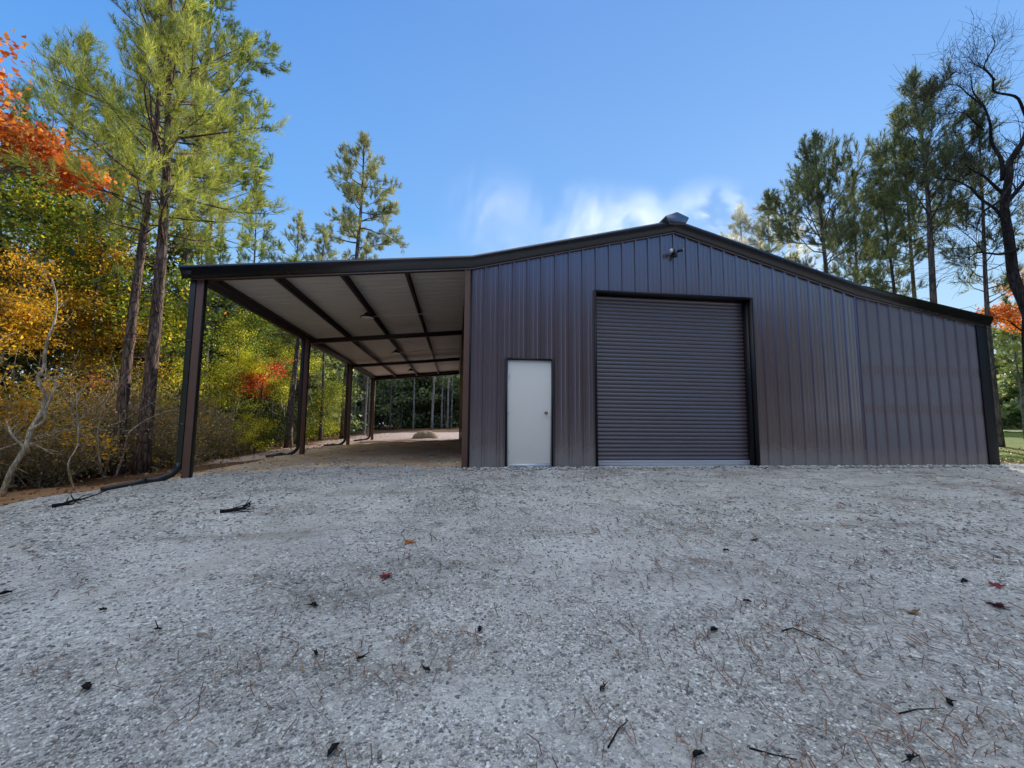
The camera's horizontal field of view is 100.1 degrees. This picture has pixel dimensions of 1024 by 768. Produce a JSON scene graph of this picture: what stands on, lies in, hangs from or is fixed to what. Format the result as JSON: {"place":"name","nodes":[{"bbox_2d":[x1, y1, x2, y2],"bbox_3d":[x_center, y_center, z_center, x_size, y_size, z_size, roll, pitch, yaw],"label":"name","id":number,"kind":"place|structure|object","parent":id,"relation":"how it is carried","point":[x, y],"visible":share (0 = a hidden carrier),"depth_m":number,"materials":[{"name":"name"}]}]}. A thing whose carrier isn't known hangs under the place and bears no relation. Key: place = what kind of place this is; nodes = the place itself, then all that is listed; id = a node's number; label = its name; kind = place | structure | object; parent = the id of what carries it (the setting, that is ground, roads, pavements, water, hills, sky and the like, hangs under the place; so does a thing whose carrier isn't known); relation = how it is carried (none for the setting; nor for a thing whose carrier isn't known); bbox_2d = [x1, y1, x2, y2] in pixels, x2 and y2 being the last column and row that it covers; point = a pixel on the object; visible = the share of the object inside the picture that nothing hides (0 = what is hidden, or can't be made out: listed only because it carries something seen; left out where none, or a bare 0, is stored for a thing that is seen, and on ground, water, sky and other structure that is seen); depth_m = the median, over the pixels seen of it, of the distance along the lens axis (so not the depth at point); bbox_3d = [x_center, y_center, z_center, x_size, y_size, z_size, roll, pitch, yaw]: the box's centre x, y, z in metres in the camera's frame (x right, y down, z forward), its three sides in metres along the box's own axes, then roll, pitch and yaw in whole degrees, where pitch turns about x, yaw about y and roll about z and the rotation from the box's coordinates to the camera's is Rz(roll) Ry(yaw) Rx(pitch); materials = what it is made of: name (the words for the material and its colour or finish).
{"place":"outdoors","nodes":[
{"label":"outdoors","id":0,"kind":"place"},
{"bbox_2d":[0,424,1023,767],"bbox_3d":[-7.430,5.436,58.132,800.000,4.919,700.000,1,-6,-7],"label":"ground","id":1,"kind":"structure","parent":0,"point":[398,442],"depth_m":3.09,"materials":[{"name":"grey gravel"}]},
{"bbox_2d":[0,392,66,484],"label":"bare shrub","id":2,"kind":"object","parent":1,"relation":"on","point":[4,473],"visible":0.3,"depth_m":9.06,"materials":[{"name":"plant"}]},
{"bbox_2d":[0,364,79,488],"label":"bare shrub","id":3,"kind":"object","parent":1,"relation":"on","point":[5,445],"visible":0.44,"depth_m":8.80,"materials":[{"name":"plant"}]},
{"bbox_2d":[0,262,98,496],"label":"bare sapling","id":4,"kind":"object","parent":1,"relation":"on","point":[24,446],"visible":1,"depth_m":7.68,"materials":[{"name":"pale grey bark"}]},
{"bbox_2d":[0,365,106,476],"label":"dry sapling","id":5,"kind":"object","parent":1,"relation":"on","point":[50,419],"visible":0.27,"depth_m":9.80,"materials":[{"name":"plant"}]},
{"bbox_2d":[0,331,114,473],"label":"bare shrub","id":6,"kind":"object","parent":1,"relation":"on","point":[54,430],"visible":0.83,"depth_m":8.90,"materials":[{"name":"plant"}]},
{"bbox_2d":[0,386,114,476],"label":"shrub","id":7,"kind":"object","parent":1,"relation":"on","point":[51,413],"visible":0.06,"depth_m":10.49,"materials":[{"name":"brown plant"}]},
{"bbox_2d":[0,349,122,487],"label":"bare shrub","id":8,"kind":"object","parent":1,"relation":"on","point":[12,484],"visible":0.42,"depth_m":9.55,"materials":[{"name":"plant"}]},
{"bbox_2d":[0,243,126,363],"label":"broadleaf tree","id":9,"kind":"object","parent":1,"relation":"on","point":[25,313],"visible":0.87,"depth_m":11.28,"materials":[{"name":"yellow plant"}]},
{"bbox_2d":[0,29,130,206],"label":"maple tree","id":10,"kind":"object","parent":1,"relation":"on","point":[15,131],"visible":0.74,"depth_m":12.42,"materials":[{"name":"orange plant"}]},
{"bbox_2d":[0,307,136,459],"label":"broadleaf tree","id":11,"kind":"object","parent":1,"relation":"on","point":[20,403],"visible":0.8,"depth_m":8.88,"materials":[{"name":"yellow plant"}]},
{"bbox_2d":[0,391,137,487],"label":"shrub","id":12,"kind":"object","parent":1,"relation":"on","point":[35,468],"visible":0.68,"depth_m":9.37,"materials":[{"name":"brown plant"}]},
{"bbox_2d":[3,423,135,482],"bbox_3d":[-10.821,1.599,10.211,3.095,1.927,2.376,-1,-6,12],"label":"shrub","id":13,"kind":"object","parent":1,"relation":"on","point":[79,448],"visible":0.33,"depth_m":9.96,"materials":[{"name":"brown plant"}]},
{"bbox_2d":[29,367,118,415],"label":"broadleaf tree","id":14,"kind":"object","parent":1,"relation":"on","point":[94,373],"visible":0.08,"depth_m":13.64,"materials":[{"name":"yellow plant"}]},
{"bbox_2d":[37,187,112,413],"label":"pine tree","id":15,"kind":"object","parent":1,"relation":"on","point":[81,194],"visible":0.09,"depth_m":15.81,"materials":[{"name":"green plant"}]},
{"bbox_2d":[51,380,108,489],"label":"bare sapling","id":16,"kind":"object","parent":1,"relation":"on","point":[71,456],"visible":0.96,"depth_m":8.39,"materials":[{"name":"pale grey brown bark"}]},
{"bbox_2d":[0,414,160,480],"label":"shrub","id":17,"kind":"object","parent":1,"relation":"on","point":[87,447],"visible":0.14,"depth_m":10.21,"materials":[{"name":"brown plant"}]},
{"bbox_2d":[0,17,161,396],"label":"pine tree","id":18,"kind":"object","parent":1,"relation":"on","point":[27,96],"visible":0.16,"depth_m":18.44,"materials":[{"name":"green plant"}]},
{"bbox_2d":[0,399,161,484],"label":"shrub","id":19,"kind":"object","parent":1,"relation":"on","point":[58,472],"visible":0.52,"depth_m":9.71,"materials":[{"name":"brown plant"}]},
{"bbox_2d":[1,378,163,474],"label":"dry sapling","id":20,"kind":"object","parent":1,"relation":"on","point":[94,416],"visible":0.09,"depth_m":11.20,"materials":[{"name":"plant"}]},
{"bbox_2d":[52,488,113,507],"bbox_3d":[-6.607,1.715,6.517,0.649,0.232,0.604,-2,-6,21],"label":"stick","id":21,"kind":"object","parent":1,"relation":"on","point":[67,502],"visible":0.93,"depth_m":6.46,"materials":[{"name":"black wood"}]},
{"bbox_2d":[0,370,178,478],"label":"dry sapling","id":22,"kind":"object","parent":1,"relation":"on","point":[91,416],"visible":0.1,"depth_m":11.10,"materials":[{"name":"plant"}]},
{"bbox_2d":[0,210,180,414],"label":"broadleaf tree","id":23,"kind":"object","parent":1,"relation":"on","point":[81,327],"visible":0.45,"depth_m":14.02,"materials":[{"name":"green plant"}]},
{"bbox_2d":[16,379,171,475],"bbox_3d":[-10.636,1.224,11.228,1.763,2.905,3.792,-1,-6,10],"label":"bare shrub","id":24,"kind":"object","parent":1,"relation":"on","point":[104,425],"visible":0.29,"depth_m":11.15,"materials":[{"name":"plant"}]},
{"bbox_2d":[51,389,137,476],"bbox_3d":[-10.238,1.338,11.001,1.554,2.561,3.344,2,-6,-14],"label":"bare shrub","id":25,"kind":"object","parent":1,"relation":"on","point":[102,473],"visible":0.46,"depth_m":10.78,"materials":[{"name":"plant"}]},
{"bbox_2d":[12,349,179,483],"bbox_3d":[-10.592,0.928,10.151,4.534,3.472,2.108,4,-6,-30],"label":"bare shrub","id":26,"kind":"object","parent":1,"relation":"on","point":[135,412],"visible":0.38,"depth_m":10.63,"materials":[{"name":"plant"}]},
{"bbox_2d":[59,152,136,406],"bbox_3d":[-13.698,-2.669,14.044,1.906,10.748,2.350,5,-7,-38],"label":"pine tree","id":27,"kind":"object","parent":1,"relation":"on","point":[118,270],"visible":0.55,"depth_m":14.00,"materials":[{"name":"green plant"}]},
{"bbox_2d":[16,365,180,474],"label":"dry sapling","id":28,"kind":"object","parent":1,"relation":"on","point":[173,397],"visible":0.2,"depth_m":12.08,"materials":[{"name":"plant"}]},
{"bbox_2d":[0,88,209,401],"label":"broadleaf tree","id":29,"kind":"object","parent":1,"relation":"on","point":[47,234],"visible":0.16,"depth_m":14.26,"materials":[{"name":"yellow plant"}]},
{"bbox_2d":[0,124,211,407],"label":"broadleaf tree","id":30,"kind":"object","parent":1,"relation":"on","point":[19,211],"visible":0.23,"depth_m":14.45,"materials":[{"name":"orange plant"}]},
{"bbox_2d":[44,404,172,473],"bbox_3d":[-10.797,1.617,11.553,3.384,2.107,2.599,-4,-7,41],"label":"shrub","id":31,"kind":"object","parent":1,"relation":"on","point":[119,445],"visible":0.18,"depth_m":11.04,"materials":[{"name":"brown plant"}]},
{"bbox_2d":[19,408,202,477],"bbox_3d":[-10.665,1.513,11.325,2.910,2.359,3.789,-2,-6,23],"label":"shrub","id":32,"kind":"object","parent":1,"relation":"on","point":[92,471],"visible":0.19,"depth_m":11.00,"materials":[{"name":"brown plant"}]},
{"bbox_2d":[0,357,226,476],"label":"dry sapling","id":33,"kind":"object","parent":1,"relation":"on","point":[106,405],"visible":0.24,"depth_m":11.41,"materials":[{"name":"plant"}]},
{"bbox_2d":[96,362,136,468],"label":"bare sapling","id":34,"kind":"object","parent":1,"relation":"on","point":[98,450],"visible":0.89,"depth_m":9.26,"materials":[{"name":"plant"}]},
{"bbox_2d":[79,177,155,396],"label":"pine tree","id":35,"kind":"object","parent":1,"relation":"on","point":[132,215],"visible":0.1,"depth_m":16.40,"materials":[{"name":"green plant"}]},
{"bbox_2d":[0,0,240,476],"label":"pine tree","id":36,"kind":"object","parent":1,"relation":"on","point":[128,355],"visible":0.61,"depth_m":11.43,"materials":[{"name":"green plant"}]},
{"bbox_2d":[0,170,246,399],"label":"broadleaf tree","id":37,"kind":"object","parent":1,"relation":"on","point":[179,284],"visible":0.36,"depth_m":14.94,"materials":[{"name":"green plant"}]},
{"bbox_2d":[88,356,176,468],"bbox_3d":[-10.701,0.926,12.399,4.882,3.739,2.270,-5,-8,42],"label":"bare shrub","id":38,"kind":"object","parent":1,"relation":"on","point":[147,400],"visible":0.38,"depth_m":11.97,"materials":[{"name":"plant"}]},
{"bbox_2d":[115,401,178,475],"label":"bare sapling","id":39,"kind":"object","parent":1,"relation":"on","point":[122,458],"visible":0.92,"depth_m":10.27,"materials":[{"name":"pale grey brown bark"}]},
{"bbox_2d":[49,298,251,433],"bbox_3d":[-12.886,-0.060,15.816,5.596,5.936,6.318,1,-6,-5],"label":"broadleaf tree","id":40,"kind":"object","parent":1,"relation":"on","point":[110,366],"visible":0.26,"depth_m":14.68,"materials":[{"name":"green plant"}]},
{"bbox_2d":[84,413,218,465],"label":"shrub","id":41,"kind":"object","parent":1,"relation":"on","point":[170,442],"visible":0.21,"depth_m":12.85,"materials":[{"name":"green plant"}]},
{"bbox_2d":[89,62,218,349],"bbox_3d":[-13.609,-4.713,16.019,3.150,15.348,3.884,-5,-8,43],"label":"pine tree","id":42,"kind":"object","parent":1,"relation":"on","point":[173,221],"visible":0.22,"depth_m":16.00,"materials":[{"name":"green plant"}]},
{"bbox_2d":[78,390,233,465],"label":"dry sapling","id":43,"kind":"object","parent":1,"relation":"on","point":[170,425],"visible":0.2,"depth_m":12.93,"materials":[{"name":"plant"}]},
{"bbox_2d":[26,0,292,474],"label":"pine tree","id":44,"kind":"object","parent":1,"relation":"on","point":[142,460],"visible":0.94,"depth_m":11.28,"materials":[{"name":"green plant"}]},
{"bbox_2d":[67,24,261,410],"bbox_3d":[-15.102,-6.872,18.574,5.181,20.274,6.710,-4,-7,41],"label":"pine tree","id":45,"kind":"object","parent":1,"relation":"on","point":[117,89],"visible":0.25,"depth_m":18.92,"materials":[{"name":"green plant"}]},
{"bbox_2d":[0,177,334,434],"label":"woods","id":46,"kind":"object","parent":1,"relation":"on","point":[25,366],"visible":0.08,"depth_m":15.64,"materials":[{"name":"green plant"}]},
{"bbox_2d":[111,393,235,466],"bbox_3d":[-10.509,1.500,12.840,3.949,2.459,3.033,0,-6,0],"label":"shrub","id":47,"kind":"object","parent":1,"relation":"on","point":[165,451],"visible":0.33,"depth_m":12.63,"materials":[{"name":"green plant"}]},
{"bbox_2d":[85,0,290,429],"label":"pine tree","id":48,"kind":"object","parent":1,"relation":"on","point":[244,82],"visible":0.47,"depth_m":21.45,"materials":[{"name":"green plant"}]},
{"bbox_2d":[166,224,220,349],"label":"pine tree","id":49,"kind":"object","parent":1,"relation":"on","point":[209,256],"visible":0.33,"depth_m":17.30,"materials":[{"name":"green plant"}]},
{"bbox_2d":[132,374,265,458],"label":"dry sapling","id":50,"kind":"object","parent":1,"relation":"on","point":[206,426],"visible":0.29,"depth_m":14.21,"materials":[{"name":"plant"}]},
{"bbox_2d":[137,109,280,413],"bbox_3d":[-17.068,-6.404,23.360,7.610,20.050,6.172,-1,-6,19],"label":"pine tree","id":51,"kind":"object","parent":1,"relation":"on","point":[256,182],"visible":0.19,"depth_m":23.85,"materials":[{"name":"green plant"}]},
{"bbox_2d":[174,403,256,458],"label":"shrub","id":52,"kind":"object","parent":1,"relation":"on","point":[228,430],"visible":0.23,"depth_m":15.10,"materials":[{"name":"green plant"}]},
{"bbox_2d":[176,412,257,456],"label":"shrub","id":53,"kind":"object","parent":1,"relation":"on","point":[221,435],"visible":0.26,"depth_m":15.23,"materials":[{"name":"plant"}]},
{"bbox_2d":[202,231,242,417],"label":"pine tree","id":54,"kind":"object","parent":1,"relation":"on","point":[224,248],"visible":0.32,"depth_m":20.71,"materials":[{"name":"green plant"}]},
{"bbox_2d":[198,414,250,458],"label":"shrub","id":55,"kind":"object","parent":1,"relation":"on","point":[224,438],"visible":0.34,"depth_m":15.39,"materials":[{"name":"plant"}]},
{"bbox_2d":[199,404,253,457],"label":"bare shrub","id":56,"kind":"object","parent":1,"relation":"on","point":[218,454],"visible":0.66,"depth_m":15.13,"materials":[{"name":"plant"}]},
{"bbox_2d":[211,254,253,412],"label":"pine tree","id":57,"kind":"object","parent":1,"relation":"on","point":[233,305],"visible":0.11,"depth_m":23.16,"materials":[{"name":"green plant"}]},
{"bbox_2d":[176,307,294,452],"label":"broadleaf tree","id":58,"kind":"object","parent":1,"relation":"on","point":[231,368],"visible":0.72,"depth_m":17.21,"materials":[{"name":"green plant"}]},
{"bbox_2d":[220,494,253,512],"bbox_3d":[-3.451,1.577,5.747,0.450,0.178,0.722,0,-6,4],"label":"stick","id":59,"kind":"object","parent":1,"relation":"on","point":[244,507],"visible":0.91,"depth_m":5.51,"materials":[{"name":"black wood"}]},
{"bbox_2d":[162,304,312,446],"bbox_3d":[-12.992,-0.361,20.679,6.995,7.420,7.897,5,-7,-42],"label":"broadleaf tree","id":60,"kind":"object","parent":1,"relation":"on","point":[255,340],"visible":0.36,"depth_m":20.95,"materials":[{"name":"green plant"}]},
{"bbox_2d":[223,397,284,455],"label":"shrub","id":61,"kind":"object","parent":1,"relation":"on","point":[256,426],"visible":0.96,"depth_m":16.03,"materials":[{"name":"green plant"}]},
{"bbox_2d":[228,409,280,451],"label":"shrub","id":62,"kind":"object","parent":1,"relation":"on","point":[263,437],"visible":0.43,"depth_m":18.24,"materials":[{"name":"green plant"}]},
{"bbox_2d":[235,178,285,262],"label":"pine tree","id":63,"kind":"object","parent":1,"relation":"on","point":[266,234],"visible":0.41,"depth_m":37.66,"materials":[{"name":"green plant"}]},
{"bbox_2d":[229,354,294,453],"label":"maple tree","id":64,"kind":"object","parent":1,"relation":"on","point":[257,378],"visible":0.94,"depth_m":17.37,"materials":[{"name":"red plant"}]},
{"bbox_2d":[245,404,296,448],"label":"shrub","id":65,"kind":"object","parent":1,"relation":"on","point":[276,438],"visible":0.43,"depth_m":19.71,"materials":[{"name":"green plant"}]},
{"bbox_2d":[241,397,309,446],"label":"shrub","id":66,"kind":"object","parent":1,"relation":"on","point":[294,418],"visible":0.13,"depth_m":20.49,"materials":[{"name":"green plant"}]},
{"bbox_2d":[244,253,321,447],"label":"pine tree","id":67,"kind":"object","parent":1,"relation":"on","point":[288,440],"visible":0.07,"depth_m":20.26,"materials":[{"name":"plant"}]},
{"bbox_2d":[257,318,308,443],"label":"pine tree","id":68,"kind":"object","parent":1,"relation":"on","point":[297,389],"visible":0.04,"depth_m":24.39,"materials":[{"name":"brown plant"}]},
{"bbox_2d":[239,326,327,418],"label":"broadleaf tree","id":69,"kind":"object","parent":1,"relation":"on","point":[286,356],"visible":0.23,"depth_m":24.64,"materials":[{"name":"green plant"}]},
{"bbox_2d":[258,398,314,445],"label":"shrub","id":70,"kind":"object","parent":1,"relation":"on","point":[295,413],"visible":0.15,"depth_m":22.48,"materials":[{"name":"green plant"}]},
{"bbox_2d":[266,208,320,261],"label":"pine tree","id":71,"kind":"object","parent":1,"relation":"on","point":[299,222],"visible":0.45,"depth_m":41.68,"materials":[{"name":"green plant"}]},
{"bbox_2d":[257,350,361,415],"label":"broadleaf tree","id":72,"kind":"object","parent":1,"relation":"on","point":[326,386],"visible":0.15,"depth_m":34.38,"materials":[{"name":"green plant"}]},
{"bbox_2d":[162,323,459,436],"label":"back woods","id":73,"kind":"object","parent":1,"relation":"on","point":[405,397],"visible":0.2,"depth_m":51.89,"materials":[{"name":"green plant"}]},
{"bbox_2d":[273,350,355,438],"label":"broadleaf tree","id":74,"kind":"object","parent":1,"relation":"on","point":[318,398],"visible":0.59,"depth_m":28.95,"materials":[{"name":"green plant"}]},
{"bbox_2d":[306,411,334,438],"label":"shrub","id":75,"kind":"object","parent":1,"relation":"on","point":[315,432],"visible":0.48,"depth_m":29.64,"materials":[{"name":"green plant"}]},
{"bbox_2d":[306,228,340,260],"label":"pine tree","id":76,"kind":"object","parent":1,"relation":"on","point":[324,237],"visible":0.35,"depth_m":44.26,"materials":[{"name":"green plant"}]},
{"bbox_2d":[310,347,341,440],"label":"pine tree","id":77,"kind":"object","parent":1,"relation":"on","point":[320,436],"visible":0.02,"depth_m":28.41,"materials":[{"name":"brown plant"}]},
{"bbox_2d":[315,357,360,438],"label":"pine tree","id":78,"kind":"object","parent":1,"relation":"on","point":[341,435],"depth_m":30.34,"materials":[{"name":"brown plant"}]},
{"bbox_2d":[311,129,409,259],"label":"pine tree","id":79,"kind":"object","parent":1,"relation":"on","point":[354,190],"visible":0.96,"depth_m":54.24,"materials":[{"name":"green plant"}]},
{"bbox_2d":[346,237,379,430],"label":"pine tree","id":80,"kind":"object","parent":1,"relation":"on","point":[366,251],"visible":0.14,"depth_m":47.93,"materials":[{"name":"plant"}]},
{"bbox_2d":[412,430,437,438],"bbox_3d":[-5.697,3.294,27.732,1.564,0.612,1.220,-2,-6,20],"label":"dirt mound","id":81,"kind":"object","parent":1,"relation":"on","point":[425,434],"visible":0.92,"depth_m":27.45,"materials":[{"name":"beige soil"}]},
{"bbox_2d":[0,465,1023,767],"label":"pine needle litter","id":82,"kind":"object","parent":1,"relation":"on","point":[640,617],"visible":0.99,"depth_m":2.75,"materials":[{"name":"plant"}]},
{"bbox_2d":[0,433,1023,505],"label":"leaf litter","id":83,"kind":"object","parent":1,"relation":"on","point":[335,437],"visible":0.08,"depth_m":12.97,"materials":[{"name":"brown plant"}]},
{"bbox_2d":[100,212,999,491],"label":"metal building","id":84,"kind":"structure","parent":1,"relation":"on","point":[638,346],"depth_m":9.75,"materials":[{"name":"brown metal"}]},
{"bbox_2d":[508,361,549,466],"bbox_3d":[0.358,0.625,8.970,0.890,2.197,0.163,1,-6,-7],"label":"door","id":85,"kind":"structure","parent":84,"relation":"in","point":[529,382],"depth_m":8.96,"materials":[{"name":"white paint"}]},
{"bbox_2d":[596,296,749,464],"bbox_3d":[3.597,-0.084,9.638,3.614,3.755,0.084,1,-6,-7],"label":"roll door","id":86,"kind":"structure","parent":84,"relation":"in","point":[671,386],"depth_m":9.64,"materials":[{"name":"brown metal"}]},
{"bbox_2d":[720,201,780,253],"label":"pine tree","id":87,"kind":"object","parent":1,"relation":"on","point":[739,218],"visible":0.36,"depth_m":38.67,"materials":[{"name":"green plant"}]},
{"bbox_2d":[750,191,814,259],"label":"pine tree","id":88,"kind":"object","parent":1,"relation":"on","point":[763,221],"visible":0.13,"depth_m":39.94,"materials":[{"name":"green plant"}]},
{"bbox_2d":[747,128,913,284],"bbox_3d":[17.384,-5.585,24.327,6.532,18.777,7.920,3,-6,-25],"label":"pine tree","id":89,"kind":"object","parent":1,"relation":"on","point":[807,185],"visible":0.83,"depth_m":23.64,"materials":[{"name":"green plant"}]},
{"bbox_2d":[810,167,917,295],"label":"pine tree","id":90,"kind":"object","parent":1,"relation":"on","point":[837,272],"visible":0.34,"depth_m":30.40,"materials":[{"name":"green plant"}]},
{"bbox_2d":[844,148,937,297],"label":"pine tree","id":91,"kind":"object","parent":1,"relation":"on","point":[888,235],"visible":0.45,"depth_m":25.78,"materials":[{"name":"green plant"}]},
{"bbox_2d":[857,116,960,296],"bbox_3d":[27.861,-7.715,30.093,6.099,23.851,5.165,0,-6,1],"label":"pine tree","id":92,"kind":"object","parent":1,"relation":"on","point":[912,273],"visible":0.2,"depth_m":29.90,"materials":[{"name":"green plant"}]},
{"bbox_2d":[854,55,1023,308],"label":"pine tree","id":93,"kind":"object","parent":1,"relation":"on","point":[904,154],"visible":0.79,"depth_m":22.52,"materials":[{"name":"green plant"}]},
{"bbox_2d":[887,2,1023,373],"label":"bare tree","id":94,"kind":"object","parent":1,"relation":"on","point":[1007,176],"visible":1,"depth_m":13.88,"materials":[{"name":"brown plant"}]},
{"bbox_2d":[910,105,1023,446],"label":"pine tree","id":95,"kind":"object","parent":1,"relation":"on","point":[985,290],"visible":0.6,"depth_m":21.79,"materials":[{"name":"green plant"}]},
{"bbox_2d":[975,269,1023,438],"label":"maple tree","id":96,"kind":"object","parent":1,"relation":"on","point":[1012,318],"visible":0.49,"depth_m":26.12,"materials":[{"name":"orange plant"}]},
{"bbox_2d":[992,327,1023,429],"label":"woods","id":97,"kind":"object","parent":1,"relation":"on","point":[1008,391],"visible":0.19,"depth_m":35.85,"materials":[{"name":"green plant"}]},
{"bbox_2d":[992,295,1023,433],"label":"broadleaf tree","id":98,"kind":"object","parent":1,"relation":"on","point":[1007,301],"visible":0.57,"depth_m":31.45,"materials":[{"name":"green plant"}]},
{"bbox_2d":[0,0,1023,413],"label":"sky","id":99,"kind":"structure","parent":0,"point":[502,124],"materials":[{"name":"blue"}]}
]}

